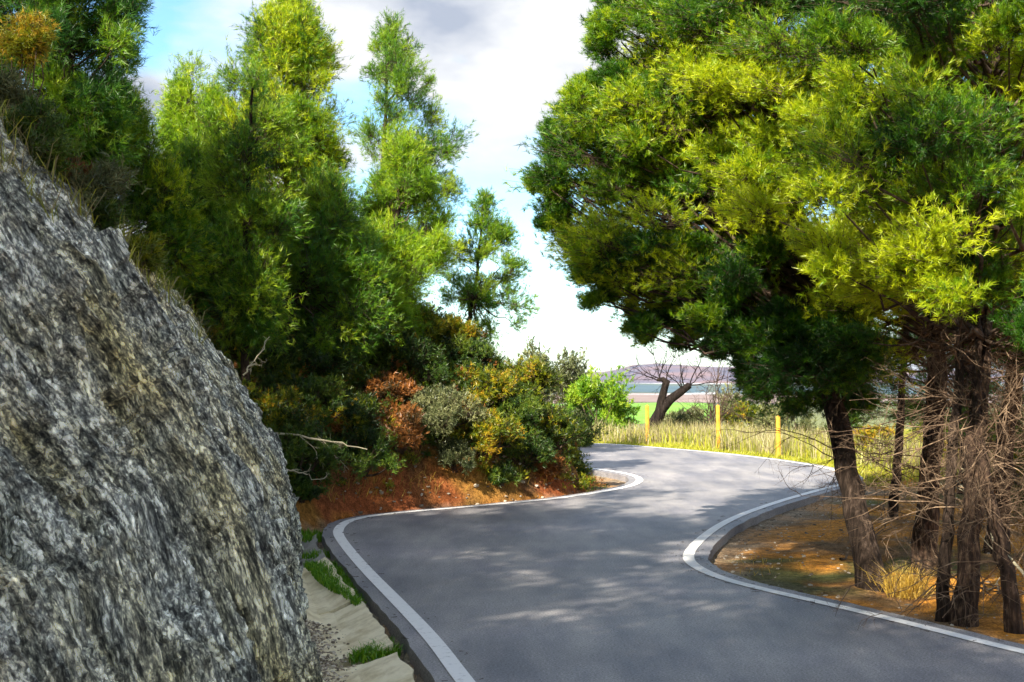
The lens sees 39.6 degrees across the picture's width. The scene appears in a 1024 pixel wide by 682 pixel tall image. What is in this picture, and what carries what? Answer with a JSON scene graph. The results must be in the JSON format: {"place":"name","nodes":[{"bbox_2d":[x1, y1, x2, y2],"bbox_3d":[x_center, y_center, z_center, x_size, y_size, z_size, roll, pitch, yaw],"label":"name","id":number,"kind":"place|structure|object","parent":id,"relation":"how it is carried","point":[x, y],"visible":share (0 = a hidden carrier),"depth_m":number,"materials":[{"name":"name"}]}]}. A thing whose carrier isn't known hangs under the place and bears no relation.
{"place":"outdoors","nodes":[
{"label":"outdoors","id":0,"kind":"place"},
{"bbox_2d":[8,0,1021,371],"label":"sky","id":1,"kind":"structure","parent":0,"point":[496,62],"materials":[{"name":"white"}]},
{"bbox_2d":[205,331,1023,681],"bbox_3d":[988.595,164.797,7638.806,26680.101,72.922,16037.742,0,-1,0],"label":"ground","id":2,"kind":"structure","parent":0,"point":[827,547],"depth_m":15.02,"materials":[{"name":"brown soil"}]},
{"bbox_2d":[0,6,61,98],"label":"bush","id":3,"kind":"object","parent":2,"relation":"on","point":[30,41],"visible":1,"depth_m":11.50,"materials":[{"name":"orange plant"}]},
{"bbox_2d":[0,0,162,199],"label":"pine tree","id":4,"kind":"object","parent":2,"relation":"on","point":[97,111],"visible":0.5,"depth_m":13.12,"materials":[{"name":"green plant"}]},
{"bbox_2d":[0,116,324,681],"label":"rock face","id":5,"kind":"object","parent":2,"relation":"on","point":[150,527],"visible":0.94,"depth_m":6.58},
{"bbox_2d":[0,59,27,108],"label":"bush","id":6,"kind":"object","parent":5,"relation":"on","point":[11,77],"visible":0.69,"depth_m":8.53,"materials":[{"name":"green plant"}]},
{"bbox_2d":[0,77,57,120],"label":"bush","id":7,"kind":"object","parent":5,"relation":"on","point":[19,99],"visible":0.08,"depth_m":8.55,"materials":[{"name":"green plant"}]},
{"bbox_2d":[1,92,83,181],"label":"bush","id":8,"kind":"object","parent":5,"relation":"on","point":[34,110],"visible":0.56,"depth_m":7.53,"materials":[{"name":"green plant"}]},
{"bbox_2d":[17,120,73,165],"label":"bush","id":9,"kind":"object","parent":5,"relation":"on","point":[45,134],"visible":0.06,"depth_m":7.60,"materials":[{"name":"green plant"}]},
{"bbox_2d":[61,152,106,188],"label":"bush","id":10,"kind":"object","parent":5,"relation":"on","point":[90,166],"visible":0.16,"depth_m":7.86,"materials":[{"name":"green plant"}]},
{"bbox_2d":[59,148,149,231],"bbox_3d":[-2.345,-0.765,7.904,0.530,0.614,0.562,0,-1,24],"label":"bush","id":11,"kind":"object","parent":5,"relation":"on","point":[111,177],"visible":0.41,"depth_m":7.86,"materials":[{"name":"green plant"}]},
{"bbox_2d":[84,189,129,231],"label":"bush","id":12,"kind":"object","parent":5,"relation":"on","point":[110,204],"visible":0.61,"depth_m":7.86,"materials":[{"name":"green plant"}]},
{"bbox_2d":[10,110,209,330],"bbox_3d":[-5.869,-1.467,10.256,7.108,3.858,9.252,0,-1,-10],"label":"brow scrub","id":13,"kind":"object","parent":5,"relation":"on","point":[86,196],"visible":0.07,"depth_m":7.52,"materials":[{"name":"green plant"}]},
{"bbox_2d":[0,86,228,354],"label":"brow grass","id":14,"kind":"structure","parent":5,"relation":"on","point":[40,195],"depth_m":7.46,"materials":[{"name":"green plant"}]},
{"bbox_2d":[125,229,170,280],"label":"bush","id":15,"kind":"object","parent":5,"relation":"on","point":[151,249],"visible":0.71,"depth_m":8.50,"materials":[{"name":"green plant"}]},
{"bbox_2d":[104,75,228,290],"bbox_3d":[-3.731,-1.436,14.633,1.672,2.725,1.410,0,-1,0],"label":"pine tree","id":16,"kind":"object","parent":2,"relation":"on","point":[162,207],"visible":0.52,"depth_m":14.46,"materials":[{"name":"green plant"}]},
{"bbox_2d":[153,126,242,317],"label":"pine tree","id":17,"kind":"object","parent":2,"relation":"on","point":[191,149],"visible":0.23,"depth_m":15.90,"materials":[{"name":"green plant"}]},
{"bbox_2d":[184,293,222,326],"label":"bush","id":18,"kind":"object","parent":2,"relation":"on","point":[195,307],"visible":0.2,"depth_m":15.85,"materials":[{"name":"green plant"}]},
{"bbox_2d":[149,47,261,260],"bbox_3d":[-3.967,-1.826,18.035,1.770,3.861,1.657,0,-1,0],"label":"pine tree","id":19,"kind":"object","parent":2,"relation":"on","point":[180,111],"visible":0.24,"depth_m":17.86,"materials":[{"name":"green plant"}]},
{"bbox_2d":[205,309,258,349],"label":"bush","id":20,"kind":"object","parent":2,"relation":"on","point":[214,336],"visible":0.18,"depth_m":15.77,"materials":[{"name":"green plant"}]},
{"bbox_2d":[188,52,315,386],"bbox_3d":[-2.846,-1.188,15.155,1.427,3.892,1.250,-1,-1,40],"label":"pine tree","id":21,"kind":"object","parent":2,"relation":"on","point":[252,307],"visible":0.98,"depth_m":15.10,"materials":[{"name":"green plant"}]},
{"bbox_2d":[196,0,366,301],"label":"pine tree","id":22,"kind":"object","parent":2,"relation":"on","point":[295,50],"visible":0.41,"depth_m":17.70,"materials":[{"name":"green plant"}]},
{"bbox_2d":[246,381,325,431],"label":"bush","id":23,"kind":"object","parent":2,"relation":"on","point":[288,402],"visible":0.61,"depth_m":15.04,"materials":[{"name":"green plant"}]},
{"bbox_2d":[266,413,350,476],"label":"bush","id":24,"kind":"object","parent":2,"relation":"on","point":[292,447],"visible":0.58,"depth_m":14.79,"materials":[{"name":"green plant"}]},
{"bbox_2d":[276,432,366,470],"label":"fallen branch","id":25,"kind":"object","parent":24,"relation":"on","point":[320,439],"visible":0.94,"depth_m":14.74,"materials":[{"name":"grey wood"}]},
{"bbox_2d":[289,465,330,503],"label":"bush","id":26,"kind":"object","parent":2,"relation":"on","point":[303,487],"visible":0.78,"depth_m":14.63,"materials":[{"name":"green plant"}]},
{"bbox_2d":[301,534,325,567],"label":"gutter slab","id":27,"kind":"structure","parent":2,"relation":"on","point":[311,544],"depth_m":13.00,"materials":[{"name":"grey concrete"}]},
{"bbox_2d":[268,331,362,379],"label":"bush","id":28,"kind":"object","parent":2,"relation":"on","point":[320,361],"visible":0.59,"depth_m":16.13,"materials":[{"name":"green plant"}]},
{"bbox_2d":[302,557,354,614],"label":"gutter slab","id":29,"kind":"structure","parent":2,"relation":"on","point":[322,599],"depth_m":10.60,"materials":[{"name":"concrete"}]},
{"bbox_2d":[305,619,355,681],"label":"gravel","id":30,"kind":"structure","parent":2,"relation":"on","point":[326,663],"depth_m":8.54,"materials":[{"name":"grey gravel"}]},
{"bbox_2d":[279,369,385,430],"bbox_3d":[-2.012,0.694,15.825,1.250,0.777,0.991,0,-1,0],"label":"bush","id":31,"kind":"object","parent":2,"relation":"on","point":[323,390],"visible":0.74,"depth_m":15.67,"materials":[{"name":"green plant"}]},
{"bbox_2d":[301,529,366,605],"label":"gutter grass","id":32,"kind":"structure","parent":2,"relation":"on","point":[319,572],"depth_m":11.24,"materials":[{"name":"green plant"}]},
{"bbox_2d":[316,414,352,439],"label":"bush","id":33,"kind":"object","parent":2,"relation":"on","point":[336,429],"visible":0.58,"depth_m":15.69,"materials":[{"name":"orange plant"}]},
{"bbox_2d":[267,154,411,369],"bbox_3d":[-2.101,-0.869,16.630,1.642,2.750,1.906,1,-1,-43],"label":"pine tree","id":34,"kind":"object","parent":2,"relation":"on","point":[335,246],"visible":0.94,"depth_m":16.38,"materials":[{"name":"green plant"}]},
{"bbox_2d":[305,599,392,668],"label":"gutter slab","id":35,"kind":"structure","parent":2,"relation":"on","point":[356,624],"depth_m":9.13,"materials":[{"name":"concrete"}]},
{"bbox_2d":[345,634,402,664],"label":"gutter grass","id":36,"kind":"structure","parent":35,"relation":"on","point":[361,654],"depth_m":8.34,"materials":[{"name":"green plant"}]},
{"bbox_2d":[325,421,405,485],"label":"bush","id":37,"kind":"object","parent":2,"relation":"on","point":[377,441],"visible":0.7,"depth_m":15.56,"materials":[{"name":"green plant"}]},
{"bbox_2d":[330,388,402,436],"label":"bush","id":38,"kind":"object","parent":2,"relation":"on","point":[369,398],"visible":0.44,"depth_m":15.91,"materials":[{"name":"green plant"}]},
{"bbox_2d":[321,652,414,681],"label":"gutter slab","id":39,"kind":"structure","parent":2,"relation":"on","point":[393,667],"depth_m":7.90,"materials":[{"name":"concrete"}]},
{"bbox_2d":[154,268,608,495],"bbox_3d":[-1.705,0.307,18.085,5.617,3.313,8.292,0,-1,0],"label":"ground cover","id":40,"kind":"object","parent":2,"relation":"on","point":[575,455],"visible":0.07,"depth_m":16.69,"materials":[{"name":"green plant"}]},
{"bbox_2d":[323,214,443,359],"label":"pine tree","id":41,"kind":"object","parent":2,"relation":"on","point":[410,311],"visible":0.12,"depth_m":17.34,"materials":[{"name":"green plant"}]},
{"bbox_2d":[362,369,423,402],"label":"bush","id":42,"kind":"object","parent":2,"relation":"on","point":[392,384],"visible":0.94,"depth_m":16.60,"materials":[{"name":"orange plant"}]},
{"bbox_2d":[365,323,428,362],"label":"bush","id":43,"kind":"object","parent":2,"relation":"on","point":[403,333],"visible":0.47,"depth_m":17.23,"materials":[{"name":"green plant"}]},
{"bbox_2d":[372,398,428,453],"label":"bush","id":44,"kind":"object","parent":2,"relation":"on","point":[407,430],"visible":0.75,"depth_m":16.11,"materials":[{"name":"orange plant"}]},
{"bbox_2d":[344,7,478,291],"bbox_3d":[-1.479,-2.035,22.098,1.946,6.389,2.191,0,-1,-25],"label":"pine tree","id":45,"kind":"object","parent":2,"relation":"on","point":[395,71],"visible":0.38,"depth_m":21.88,"materials":[{"name":"green plant"}]},
{"bbox_2d":[373,331,452,387],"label":"bush","id":46,"kind":"object","parent":2,"relation":"on","point":[435,369],"visible":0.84,"depth_m":17.13,"materials":[{"name":"green plant"}]},
{"bbox_2d":[355,122,477,311],"bbox_3d":[-1.376,-1.434,18.571,1.676,2.861,1.976,-1,-1,38],"label":"pine tree","id":47,"kind":"object","parent":2,"relation":"on","point":[412,178],"visible":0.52,"depth_m":18.38,"materials":[{"name":"green plant"}]},
{"bbox_2d":[411,300,448,343],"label":"bush","id":48,"kind":"object","parent":2,"relation":"on","point":[437,328],"visible":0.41,"depth_m":18.13,"materials":[{"name":"green plant"}]},
{"bbox_2d":[401,381,495,439],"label":"bush","id":49,"kind":"object","parent":2,"relation":"on","point":[444,406],"visible":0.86,"depth_m":16.65,"materials":[{"name":"green plant"}]},
{"bbox_2d":[327,379,578,502],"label":"hanging grass","id":50,"kind":"structure","parent":2,"relation":"on","point":[425,474],"depth_m":16.27,"materials":[{"name":"brown plant"}]},
{"bbox_2d":[433,436,477,475],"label":"bush","id":51,"kind":"object","parent":2,"relation":"on","point":[447,452],"visible":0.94,"depth_m":16.62,"materials":[{"name":"green plant"}]},
{"bbox_2d":[434,310,484,343],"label":"bush","id":52,"kind":"object","parent":2,"relation":"on","point":[455,326],"visible":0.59,"depth_m":18.44,"materials":[{"name":"yellow plant"}]},
{"bbox_2d":[336,386,597,513],"bbox_3d":[-0.374,1.274,17.354,1.971,1.515,5.885,0,-1,25],"label":"rubble","id":53,"kind":"object","parent":2,"relation":"on","point":[421,494],"visible":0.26,"depth_m":16.54,"materials":[{"name":"stone"}]},
{"bbox_2d":[438,332,498,376],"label":"bush","id":54,"kind":"object","parent":2,"relation":"on","point":[472,350],"visible":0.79,"depth_m":18.18,"materials":[{"name":"green plant"}]},
{"bbox_2d":[431,185,542,348],"bbox_3d":[-0.346,-0.956,19.686,1.586,2.426,1.375,0,-1,0],"label":"pine tree","id":55,"kind":"object","parent":2,"relation":"on","point":[475,297],"visible":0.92,"depth_m":19.55,"materials":[{"name":"green plant"}]},
{"bbox_2d":[449,408,527,460],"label":"bush","id":56,"kind":"object","parent":2,"relation":"on","point":[484,434],"visible":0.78,"depth_m":16.95,"materials":[{"name":"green plant"}]},
{"bbox_2d":[455,363,524,410],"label":"bush","id":57,"kind":"object","parent":2,"relation":"on","point":[493,386],"visible":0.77,"depth_m":17.70,"materials":[{"name":"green plant"}]},
{"bbox_2d":[484,457,521,486],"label":"bush","id":58,"kind":"object","parent":2,"relation":"on","point":[503,474],"visible":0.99,"depth_m":17.06,"materials":[{"name":"green plant"}]},
{"bbox_2d":[493,389,546,441],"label":"bush","id":59,"kind":"object","parent":2,"relation":"on","point":[527,410],"visible":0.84,"depth_m":17.65,"materials":[{"name":"green plant"}]},
{"bbox_2d":[499,425,558,467],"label":"bush","id":60,"kind":"object","parent":2,"relation":"on","point":[537,440],"visible":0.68,"depth_m":17.51,"materials":[{"name":"green plant"}]},
{"bbox_2d":[500,352,563,401],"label":"bush","id":61,"kind":"object","parent":2,"relation":"on","point":[535,374],"visible":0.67,"depth_m":18.55,"materials":[{"name":"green plant"}]},
{"bbox_2d":[531,451,568,478],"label":"bush","id":62,"kind":"object","parent":2,"relation":"on","point":[553,468],"visible":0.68,"depth_m":17.72,"materials":[{"name":"orange plant"}]},
{"bbox_2d":[516,335,592,417],"bbox_3d":[0.863,1.183,36.045,2.779,2.760,2.347,-1,-1,44],"label":"bush","id":63,"kind":"object","parent":2,"relation":"on","point":[570,372],"visible":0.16,"depth_m":35.97,"materials":[{"name":"green plant"}]},
{"bbox_2d":[525,399,593,452],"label":"bush","id":64,"kind":"object","parent":2,"relation":"on","point":[557,423],"visible":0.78,"depth_m":18.15,"materials":[{"name":"green plant"}]},
{"bbox_2d":[552,346,598,417],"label":"bush","id":65,"kind":"object","parent":2,"relation":"on","point":[583,352],"visible":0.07,"depth_m":37.89,"materials":[{"name":"green plant"}]},
{"bbox_2d":[558,403,611,446],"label":"bush","id":66,"kind":"object","parent":2,"relation":"on","point":[589,438],"visible":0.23,"depth_m":28.36,"materials":[{"name":"green plant"}]},
{"bbox_2d":[563,363,640,436],"bbox_3d":[2.081,1.627,35.000,2.286,2.176,1.884,0,-1,0],"label":"bush","id":67,"kind":"object","parent":2,"relation":"on","point":[610,397],"visible":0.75,"depth_m":34.88,"materials":[{"name":"green plant"}]},
{"bbox_2d":[645,405,649,440],"bbox_3d":[2.954,1.897,30.970,0.098,1.029,0.088,0,-1,0],"label":"marker post","id":68,"kind":"object","parent":2,"relation":"on","point":[647,415],"visible":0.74,"depth_m":30.94,"materials":[{"name":"yellow wood"}]},
{"bbox_2d":[621,335,732,428],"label":"dead tree","id":69,"kind":"object","parent":2,"relation":"on","point":[665,402],"visible":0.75,"depth_m":33.43,"materials":[{"name":"brown wood"}]},
{"bbox_2d":[662,408,703,432],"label":"bush","id":70,"kind":"object","parent":2,"relation":"on","point":[686,417],"visible":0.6,"depth_m":34.61,"materials":[{"name":"green plant"}]},
{"bbox_2d":[667,354,747,428],"bbox_3d":[4.886,1.049,34.794,2.494,2.867,2.191,-1,-1,44],"label":"bare shrub","id":71,"kind":"object","parent":2,"relation":"on","point":[711,406],"visible":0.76,"depth_m":34.64,"materials":[{"name":"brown wood"}]},
{"bbox_2d":[716,405,720,448],"bbox_3d":[4.147,1.833,28.570,0.104,1.118,0.091,0,-1,0],"label":"marker post","id":72,"kind":"object","parent":2,"relation":"on","point":[718,433],"visible":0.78,"depth_m":28.54,"materials":[{"name":"yellow wood"}]},
{"bbox_2d":[690,383,751,428],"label":"bush","id":73,"kind":"object","parent":2,"relation":"on","point":[729,404],"visible":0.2,"depth_m":36.44,"materials":[{"name":"green plant"}]},
{"bbox_2d":[502,0,967,592],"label":"pine tree","id":74,"kind":"object","parent":2,"relation":"on","point":[666,130],"visible":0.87,"depth_m":11.21,"materials":[{"name":"green plant"}]},
{"bbox_2d":[720,400,788,432],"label":"bush","id":75,"kind":"object","parent":2,"relation":"on","point":[751,411],"visible":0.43,"depth_m":35.20,"materials":[{"name":"green plant"}]},
{"bbox_2d":[593,440,918,486],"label":"verge grass","id":76,"kind":"structure","parent":2,"relation":"on","point":[809,459],"depth_m":25.16,"materials":[{"name":"yellow plant"}]},
{"bbox_2d":[776,416,780,454],"bbox_3d":[4.942,1.864,26.367,0.094,0.970,0.089,0,-1,0],"label":"marker post","id":77,"kind":"object","parent":2,"relation":"on","point":[778,439],"visible":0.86,"depth_m":26.34,"materials":[{"name":"yellow wood"}]},
{"bbox_2d":[753,398,821,436],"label":"bush","id":78,"kind":"object","parent":2,"relation":"on","point":[784,420],"visible":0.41,"depth_m":33.92,"materials":[{"name":"green plant"}]},
{"bbox_2d":[602,480,1023,635],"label":"gravel","id":79,"kind":"structure","parent":2,"relation":"on","point":[803,555],"depth_m":13.21,"materials":[{"name":"stone"}]},
{"bbox_2d":[693,0,1023,630],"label":"pine tree","id":80,"kind":"object","parent":2,"relation":"on","point":[864,138],"visible":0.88,"depth_m":9.21,"materials":[{"name":"green plant"}]},
{"bbox_2d":[838,466,914,559],"bbox_3d":[3.467,1.598,13.510,0.736,0.784,2.438,0,-1,12],"label":"fallen branch","id":81,"kind":"object","parent":2,"relation":"on","point":[847,552],"visible":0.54,"depth_m":13.45,"materials":[{"name":"brown wood"}]},
{"bbox_2d":[809,202,945,519],"bbox_3d":[4.318,-0.553,15.820,2.219,5.296,2.218,0,-1,0],"label":"pine tree","id":82,"kind":"object","parent":2,"relation":"on","point":[891,504],"visible":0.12,"depth_m":15.56,"materials":[{"name":"brown plant"}]},
{"bbox_2d":[738,480,1023,581],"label":"forest floor grass","id":83,"kind":"structure","parent":2,"relation":"on","point":[877,517],"depth_m":12.47,"materials":[{"name":"brown plant"}]},
{"bbox_2d":[853,423,911,453],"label":"bush","id":84,"kind":"object","parent":2,"relation":"on","point":[870,431],"visible":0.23,"depth_m":26.98,"materials":[{"name":"yellow plant"}]},
{"bbox_2d":[770,0,1023,576],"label":"pine tree","id":85,"kind":"object","parent":2,"relation":"on","point":[925,523],"visible":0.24,"depth_m":11.74,"materials":[{"name":"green plant"}]},
{"bbox_2d":[776,137,1023,631],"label":"pine tree","id":86,"kind":"object","parent":2,"relation":"on","point":[945,550],"visible":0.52,"depth_m":9.73,"materials":[{"name":"brown plant"}]},
{"bbox_2d":[852,560,953,599],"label":"grass tuft","id":87,"kind":"object","parent":2,"relation":"on","point":[907,582],"visible":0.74,"depth_m":10.61,"materials":[{"name":"yellow plant"}]},
{"bbox_2d":[800,35,1023,553],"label":"pine tree","id":88,"kind":"object","parent":2,"relation":"on","point":[1008,488],"visible":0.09,"depth_m":12.97,"materials":[{"name":"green plant"}]},
{"bbox_2d":[801,106,1023,633],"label":"pine tree","id":89,"kind":"object","parent":2,"relation":"on","point":[1012,619],"visible":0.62,"depth_m":9.46,"materials":[{"name":"brown plant"}]},
{"bbox_2d":[849,308,1023,494],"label":"pine tree","id":90,"kind":"object","parent":2,"relation":"on","point":[967,373],"visible":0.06,"depth_m":18.99,"materials":[{"name":"brown plant"}]},
{"bbox_2d":[959,356,1023,521],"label":"pine tree","id":91,"kind":"object","parent":2,"relation":"on","point":[1018,432],"visible":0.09,"depth_m":15.09,"materials":[{"name":"brown plant"}]},
{"bbox_2d":[980,536,1023,608],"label":"fallen branch","id":92,"kind":"object","parent":2,"relation":"on","point":[999,572],"visible":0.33,"depth_m":10.53,"materials":[{"name":"brown wood"}]},
{"bbox_2d":[986,433,1023,477],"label":"bush","id":93,"kind":"object","parent":2,"relation":"on","point":[1017,471],"visible":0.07,"depth_m":19.88,"materials":[{"name":"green plant"}]},
{"bbox_2d":[1010,455,1023,523],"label":"bush","id":94,"kind":"object","parent":2,"relation":"on","point":[1022,492],"visible":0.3,"depth_m":15.65,"materials":[{"name":"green plant"}]},
{"bbox_2d":[541,385,707,392],"bbox_3d":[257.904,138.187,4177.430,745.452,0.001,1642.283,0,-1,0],"label":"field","id":95,"kind":"structure","parent":0,"point":[646,388],"depth_m":4091.12,"materials":[{"name":"blue liquid"}]},
{"bbox_2d":[552,402,711,423],"bbox_3d":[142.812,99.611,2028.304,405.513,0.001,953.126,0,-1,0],"label":"field","id":96,"kind":"structure","parent":0,"point":[677,406],"depth_m":2141.93,"materials":[{"name":"green plant"}]},
{"bbox_2d":[322,443,1023,681],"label":"road","id":97,"kind":"structure","parent":0,"point":[607,586],"depth_m":9.90,"materials":[{"name":"grey asphalt"}]},
{"bbox_2d":[333,467,642,681],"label":"road marking","id":98,"kind":"object","parent":97,"relation":"on","point":[453,665],"visible":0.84,"depth_m":9.78,"materials":[{"name":"paint"}]},
{"bbox_2d":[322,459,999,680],"bbox_3d":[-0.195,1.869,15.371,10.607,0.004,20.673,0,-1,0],"label":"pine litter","id":99,"kind":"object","parent":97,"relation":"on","point":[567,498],"visible":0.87,"depth_m":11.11,"materials":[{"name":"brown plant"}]},
{"bbox_2d":[594,443,1023,653],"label":"road marking","id":100,"kind":"object","parent":97,"relation":"on","point":[689,553],"visible":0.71,"depth_m":10.61,"materials":[{"name":"paint"}]},
{"bbox_2d":[545,393,998,403],"bbox_3d":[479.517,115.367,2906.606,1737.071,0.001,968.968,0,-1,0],"label":"field","id":101,"kind":"structure","parent":0,"point":[645,397],"depth_m":2902.01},
{"bbox_2d":[590,416,1013,477],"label":"tall dry grass","id":102,"kind":"structure","parent":0,"point":[767,443],"depth_m":29.35,"materials":[{"name":"yellow plant"}]},
{"bbox_2d":[590,363,1023,382],"bbox_3d":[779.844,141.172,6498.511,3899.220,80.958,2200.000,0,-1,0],"label":"hills","id":103,"kind":"structure","parent":0,"point":[674,369],"depth_m":5840.51,"materials":[{"name":"purple"}]},
{"bbox_2d":[718,387,1004,393],"bbox_3d":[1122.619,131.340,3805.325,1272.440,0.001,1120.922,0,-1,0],"label":"field","id":104,"kind":"structure","parent":0,"point":[877,391],"depth_m":3739.91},
{"bbox_2d":[942,468,1023,593],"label":"fallen branch","id":105,"kind":"object","parent":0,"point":[1016,564],"visible":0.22,"depth_m":9.57,"materials":[{"name":"brown wood"}]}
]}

